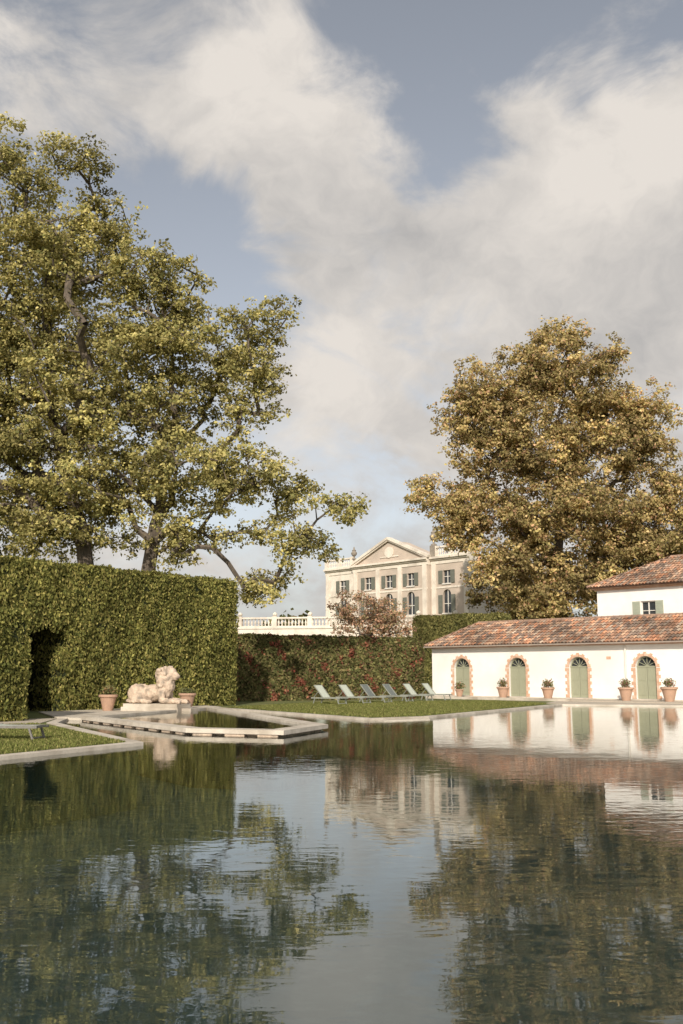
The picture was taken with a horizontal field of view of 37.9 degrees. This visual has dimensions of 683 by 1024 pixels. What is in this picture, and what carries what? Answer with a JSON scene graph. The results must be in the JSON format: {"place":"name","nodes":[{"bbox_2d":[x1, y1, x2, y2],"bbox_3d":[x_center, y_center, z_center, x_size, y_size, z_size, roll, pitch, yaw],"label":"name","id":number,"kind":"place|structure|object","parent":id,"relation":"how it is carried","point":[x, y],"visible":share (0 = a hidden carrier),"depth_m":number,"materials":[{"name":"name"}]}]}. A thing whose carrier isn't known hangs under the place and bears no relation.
{"place":"outdoors","nodes":[
{"label":"outdoors","id":0,"kind":"place"},
{"bbox_2d":[0,718,56,723],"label":"garden path","id":1,"kind":"structure","parent":0,"point":[38,720],"depth_m":33.69,"materials":[{"name":"beige stone"}]},
{"bbox_2d":[0,722,125,753],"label":"lawn grass","id":2,"kind":"structure","parent":0,"point":[57,737],"depth_m":24.09,"materials":[{"name":"green grass"}]},
{"bbox_2d":[39,705,220,720],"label":"statue paving","id":3,"kind":"structure","parent":0,"point":[73,715],"depth_m":40.55,"materials":[{"name":"stone"}]},
{"bbox_2d":[99,684,118,710],"bbox_3d":[-10.003,7.934,42.686,0.802,1.139,0.814,5,-10,-27],"label":"potted plant","id":4,"kind":"object","parent":3,"relation":"on","point":[107,696],"visible":1,"depth_m":42.46,"materials":[{"name":"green plant"}]},
{"bbox_2d":[121,666,197,711],"bbox_3d":[-7.701,7.562,42.622,3.250,1.934,1.272,-4,-10,22],"label":"lion statue","id":5,"kind":"object","parent":3,"relation":"on","point":[158,695],"visible":1,"depth_m":42.34,"materials":[{"name":"stone"}]},
{"bbox_2d":[178,687,195,706],"bbox_3d":[-7.047,8.482,45.527,0.830,0.963,0.819,0,-9,0],"label":"potted plant","id":6,"kind":"object","parent":3,"relation":"on","point":[188,694],"visible":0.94,"depth_m":45.31,"materials":[{"name":"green plant"}]},
{"bbox_2d":[0,698,554,754],"bbox_3d":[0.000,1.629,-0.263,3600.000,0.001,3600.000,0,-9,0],"label":"ground","id":7,"kind":"structure","parent":0,"point":[32,714],"depth_m":54.04,"materials":[{"name":"green plant"}]},
{"bbox_2d":[0,606,32,721],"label":"clipped hedge","id":8,"kind":"object","parent":7,"relation":"on","point":[14,627],"visible":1,"depth_m":34.22,"materials":[{"name":"green plant"}]},
{"bbox_2d":[0,723,48,739],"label":"sun lounger","id":9,"kind":"object","parent":7,"relation":"on","point":[29,727],"visible":0.89,"depth_m":24.44,"materials":[{"name":"fabric"}]},
{"bbox_2d":[0,111,149,564],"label":"oak tree","id":10,"kind":"object","parent":7,"relation":"on","point":[53,254],"visible":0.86,"depth_m":56.36,"materials":[{"name":"green plant"}]},
{"bbox_2d":[0,554,239,712],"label":"tall clipped hedge","id":11,"kind":"object","parent":7,"relation":"on","point":[96,628],"visible":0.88,"depth_m":45.39,"materials":[{"name":"green plant"}]},
{"bbox_2d":[10,235,371,607],"bbox_3d":[-8.565,-2.519,56.819,20.518,26.481,12.309,0,-9,0],"label":"oak tree","id":12,"kind":"object","parent":7,"relation":"on","point":[165,335],"visible":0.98,"depth_m":55.71,"materials":[{"name":"green plant"}]},
{"bbox_2d":[260,608,313,625],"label":"distant trees","id":13,"kind":"object","parent":7,"relation":"on","point":[302,615],"visible":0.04,"depth_m":203.81,"materials":[{"name":"green plant"}]},
{"bbox_2d":[237,626,412,636],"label":"retaining wall","id":14,"kind":"structure","parent":7,"relation":"on","point":[321,630],"depth_m":103.88,"materials":[{"name":"beige stone"}]},
{"bbox_2d":[235,610,574,626],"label":"balustrade","id":15,"kind":"object","parent":14,"relation":"on","point":[275,621],"visible":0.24,"depth_m":104.42,"materials":[{"name":"beige stone"}]},
{"bbox_2d":[233,632,425,700],"bbox_3d":[-2.028,9.573,61.455,16.439,4.250,2.520,5,-11,-29],"label":"flowering hedge","id":16,"kind":"object","parent":7,"relation":"on","point":[278,667],"visible":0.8,"depth_m":61.01,"materials":[{"name":"green plant"}]},
{"bbox_2d":[311,685,347,703],"bbox_3d":[-0.630,9.609,52.322,1.950,1.020,0.705,-7,-12,37],"label":"sun lounger","id":17,"kind":"object","parent":7,"relation":"on","point":[322,691],"visible":0.93,"depth_m":52.48,"materials":[{"name":"fabric"}]},
{"bbox_2d":[338,685,371,702],"bbox_3d":[0.670,9.832,53.704,1.950,1.020,0.705,-7,-12,37],"label":"sun lounger","id":18,"kind":"object","parent":7,"relation":"on","point":[345,689],"visible":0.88,"depth_m":53.91,"materials":[{"name":"fabric"}]},
{"bbox_2d":[327,588,417,637],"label":"copper tree","id":19,"kind":"object","parent":7,"relation":"on","point":[382,624],"visible":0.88,"depth_m":77.14,"materials":[{"name":"brown plant"}]},
{"bbox_2d":[357,684,392,702],"bbox_3d":[1.870,10.055,55.086,1.950,1.020,0.705,-7,-12,37],"label":"sun lounger","id":20,"kind":"object","parent":7,"relation":"on","point":[367,689],"visible":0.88,"depth_m":55.28,"materials":[{"name":"grey fabric"}]},
{"bbox_2d":[380,684,414,701],"bbox_3d":[3.170,10.342,56.863,1.950,1.020,0.705,-7,-12,37],"label":"sun lounger","id":21,"kind":"object","parent":7,"relation":"on","point":[389,689],"visible":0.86,"depth_m":57.03,"materials":[{"name":"grey fabric"}]},
{"bbox_2d":[402,684,433,700],"bbox_3d":[4.470,10.661,58.838,1.950,1.020,0.705,-7,-12,37],"label":"sun lounger","id":22,"kind":"object","parent":7,"relation":"on","point":[410,689],"visible":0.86,"depth_m":59.07,"materials":[{"name":"fabric"}]},
{"bbox_2d":[419,683,451,699],"bbox_3d":[5.770,11.011,61.010,1.950,1.020,0.705,-7,-12,37],"label":"sun lounger","id":23,"kind":"object","parent":7,"relation":"on","point":[428,688],"visible":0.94,"depth_m":61.19,"materials":[{"name":"fabric"}]},
{"bbox_2d":[411,612,511,693],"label":"clipped hedge","id":24,"kind":"object","parent":7,"relation":"on","point":[432,627],"visible":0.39,"depth_m":77.99,"materials":[{"name":"green plant"}]},
{"bbox_2d":[426,696,571,700],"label":"terrace kerb","id":25,"kind":"structure","parent":7,"relation":"on","point":[497,698],"depth_m":60.87,"materials":[{"name":"stone"}]},
{"bbox_2d":[403,314,682,619],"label":"plane tree","id":26,"kind":"object","parent":7,"relation":"on","point":[535,591],"visible":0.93,"depth_m":85.79,"materials":[{"name":"yellow plant"}]},
{"bbox_2d":[450,695,658,700],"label":"door steps","id":27,"kind":"structure","parent":7,"relation":"on","point":[566,698],"depth_m":60.80,"materials":[{"name":"stone"}]},
{"bbox_2d":[432,643,682,699],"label":"front wall","id":28,"kind":"structure","parent":7,"relation":"on","point":[489,672],"depth_m":62.23,"materials":[{"name":"white paint"}]},
{"bbox_2d":[456,656,656,698],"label":"doors","id":29,"kind":"structure","parent":28,"relation":"attached to","point":[647,681],"depth_m":61.31,"materials":[{"name":"green paint"}]},
{"bbox_2d":[451,652,661,698],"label":"brick surrounds","id":30,"kind":"object","parent":28,"relation":"attached to","point":[659,690],"visible":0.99,"depth_m":61.51,"materials":[{"name":"orange brick"}]},
{"bbox_2d":[457,657,655,697],"bbox_3d":[14.727,10.165,61.275,19.220,2.480,0.001,-9,-13,44],"label":"fanlight glass","id":31,"kind":"object","parent":28,"relation":"attached to","point":[646,660],"visible":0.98,"depth_m":61.52,"materials":[{"name":"glass"}]},
{"bbox_2d":[434,695,682,700],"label":"plinth band","id":32,"kind":"object","parent":28,"relation":"attached to","point":[543,697],"visible":0.22,"depth_m":62.86,"materials":[{"name":"stone"}]},
{"bbox_2d":[624,645,627,679],"bbox_3d":[16.822,9.423,58.842,0.100,3.250,0.090,-9,-13,44],"label":"downpipe","id":33,"kind":"object","parent":28,"relation":"attached to","point":[625,660],"visible":0.64,"depth_m":58.90,"materials":[{"name":"beige metal"}]},
{"bbox_2d":[454,696,682,703],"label":"house terrace","id":34,"kind":"structure","parent":7,"relation":"on","point":[630,701],"depth_m":56.17,"materials":[{"name":"beige stone"}]},
{"bbox_2d":[454,681,465,696],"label":"potted plant","id":35,"kind":"object","parent":34,"relation":"on","point":[459,690],"visible":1,"depth_m":65.54,"materials":[{"name":"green plant"}]},
{"bbox_2d":[496,678,509,697],"bbox_3d":[10.250,11.141,63.196,0.836,1.305,0.852,0,-9,0],"label":"potted plant","id":36,"kind":"object","parent":34,"relation":"on","point":[503,689],"visible":1,"depth_m":62.95,"materials":[{"name":"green plant"}]},
{"bbox_2d":[541,678,554,698],"bbox_3d":[12.575,10.762,60.676,0.836,1.250,0.836,0,-9,0],"label":"potted plant","id":37,"kind":"object","parent":34,"relation":"on","point":[547,688],"visible":0.99,"depth_m":60.45,"materials":[{"name":"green plant"}]},
{"bbox_2d":[618,678,633,700],"bbox_3d":[16.359,10.198,57.297,0.895,1.286,0.895,0,-9,0],"label":"potted plant","id":38,"kind":"object","parent":34,"relation":"on","point":[625,690],"visible":1,"depth_m":57.04,"materials":[{"name":"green plant"}]},
{"bbox_2d":[660,678,677,701],"bbox_3d":[18.184,9.843,55.261,0.955,1.339,0.955,0,-9,0],"label":"potted plant","id":39,"kind":"object","parent":34,"relation":"on","point":[669,693],"visible":1,"depth_m":54.99,"materials":[{"name":"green plant"}]},
{"bbox_2d":[597,586,682,615],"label":"front wall","id":40,"kind":"structure","parent":7,"relation":"on","point":[614,602],"depth_m":65.94,"materials":[{"name":"white paint"}]},
{"bbox_2d":[632,600,663,614],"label":"shutters","id":41,"kind":"object","parent":40,"relation":"attached to","point":[658,604],"visible":0.72,"depth_m":64.77,"materials":[{"name":"green wood"}]},
{"bbox_2d":[641,601,655,613],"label":"window frames","id":42,"kind":"structure","parent":40,"relation":"attached to","point":[649,610],"depth_m":65.31,"materials":[{"name":"white wood"}]},
{"bbox_2d":[643,602,655,613],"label":"window glass","id":43,"kind":"object","parent":42,"relation":"in","point":[646,607],"visible":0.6,"depth_m":65.33,"materials":[{"name":"black glass"}]},
{"bbox_3d":[17.509,10.075,62.415,25.500,3.300,6.000,-9,-13,44],"label":"side and back walls","id":44,"kind":"object","parent":7,"relation":"on","visible":0},
{"bbox_2d":[429,642,682,648],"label":"genoise cornice","id":45,"kind":"structure","parent":44,"relation":"on","point":[561,645],"depth_m":61.92,"materials":[{"name":"brick"}]},
{"bbox_2d":[425,617,681,646],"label":"roof deck","id":46,"kind":"structure","parent":45,"relation":"on","point":[592,642],"depth_m":60.56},
{"bbox_2d":[423,640,682,647],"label":"gutter","id":47,"kind":"object","parent":46,"relation":"attached to","point":[554,644],"visible":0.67,"depth_m":61.74,"materials":[{"name":"metal"}]},
{"bbox_2d":[424,612,682,645],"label":"ridge caps","id":48,"kind":"object","parent":46,"relation":"on","point":[562,619],"visible":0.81,"depth_m":65.50,"materials":[{"name":"ceramic"}]},
{"bbox_2d":[424,614,682,645],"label":"roof tiles","id":49,"kind":"object","parent":46,"relation":"on","point":[495,633],"visible":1,"depth_m":63.12,"materials":[{"name":"orange tile"}]},
{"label":"upper terrace","id":50,"kind":"structure","parent":7,"relation":"on","visible":0},
{"bbox_2d":[323,527,552,624],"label":"chateau","id":51,"kind":"structure","parent":50,"relation":"on","point":[424,581],"depth_m":118.44,"materials":[{"name":"beige stone"}]},
{"bbox_2d":[338,570,451,619],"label":"window frames","id":52,"kind":"structure","parent":51,"relation":"in","point":[447,576],"depth_m":117.64,"materials":[{"name":"white paint"}]},
{"bbox_2d":[341,570,450,615],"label":"window glass","id":53,"kind":"structure","parent":51,"relation":"in","point":[411,582],"depth_m":117.95,"materials":[{"name":"black glass"}]},
{"bbox_2d":[0,706,682,1023],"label":"swimming pool","id":54,"kind":"structure","parent":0,"point":[524,866],"depth_m":14.12,"materials":[{"name":"liquid"}]},
{"bbox_2d":[81,707,327,736],"bbox_3d":[-5.804,8.059,35.242,6.501,1.620,19.391,3,-10,-19],"label":"fountain basin","id":55,"kind":"object","parent":54,"relation":"in","point":[211,721],"visible":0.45,"depth_m":32.25,"materials":[{"name":"stone"}]},
{"bbox_2d":[0,704,682,760],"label":"pool coping","id":56,"kind":"object","parent":54,"relation":"on","point":[127,743],"visible":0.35,"depth_m":35.79,"materials":[{"name":"stone"}]},
{"bbox_2d":[375,718,429,721],"bbox_3d":[2.214,7.641,35.978,2.100,0.280,0.550,6,-11,-35],"label":"pool step","id":57,"kind":"object","parent":54,"relation":"on","point":[401,720],"visible":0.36,"depth_m":35.96,"materials":[{"name":"stone"}]},
{"bbox_2d":[0,0,682,625],"label":"sky","id":58,"kind":"structure","parent":0,"point":[432,181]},
{"bbox_2d":[228,700,546,717],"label":"lawn grass","id":59,"kind":"structure","parent":0,"point":[379,709],"depth_m":46.75,"materials":[{"name":"green plant"}]},
{"bbox_2d":[547,701,682,704],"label":"pool terrace","id":60,"kind":"structure","parent":0,"point":[582,702],"depth_m":53.39,"materials":[{"name":"beige stone"}]},
{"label":"side and back walls","id":61,"kind":"object","parent":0,"visible":0},
{"bbox_2d":[591,582,682,590],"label":"genoise cornice","id":62,"kind":"structure","parent":61,"relation":"on","point":[639,586],"depth_m":65.55,"materials":[{"name":"brick"}]},
{"bbox_2d":[587,558,682,588],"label":"roof deck","id":63,"kind":"structure","parent":62,"relation":"on","point":[638,584],"depth_m":65.75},
{"bbox_2d":[591,556,668,585],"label":"roof tiles","id":64,"kind":"object","parent":63,"relation":"on","point":[632,569],"visible":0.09,"depth_m":68.14,"materials":[{"name":"orange tile"}]},
{"bbox_2d":[586,556,682,587],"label":"roof tiles","id":65,"kind":"object","parent":63,"relation":"on","point":[673,569],"visible":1,"depth_m":66.58,"materials":[{"name":"orange tile"}]},
{"bbox_2d":[586,554,682,587],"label":"ridge caps","id":66,"kind":"object","parent":63,"relation":"on","point":[636,569],"visible":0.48,"depth_m":68.19,"materials":[{"name":"ceramic"}]}
]}

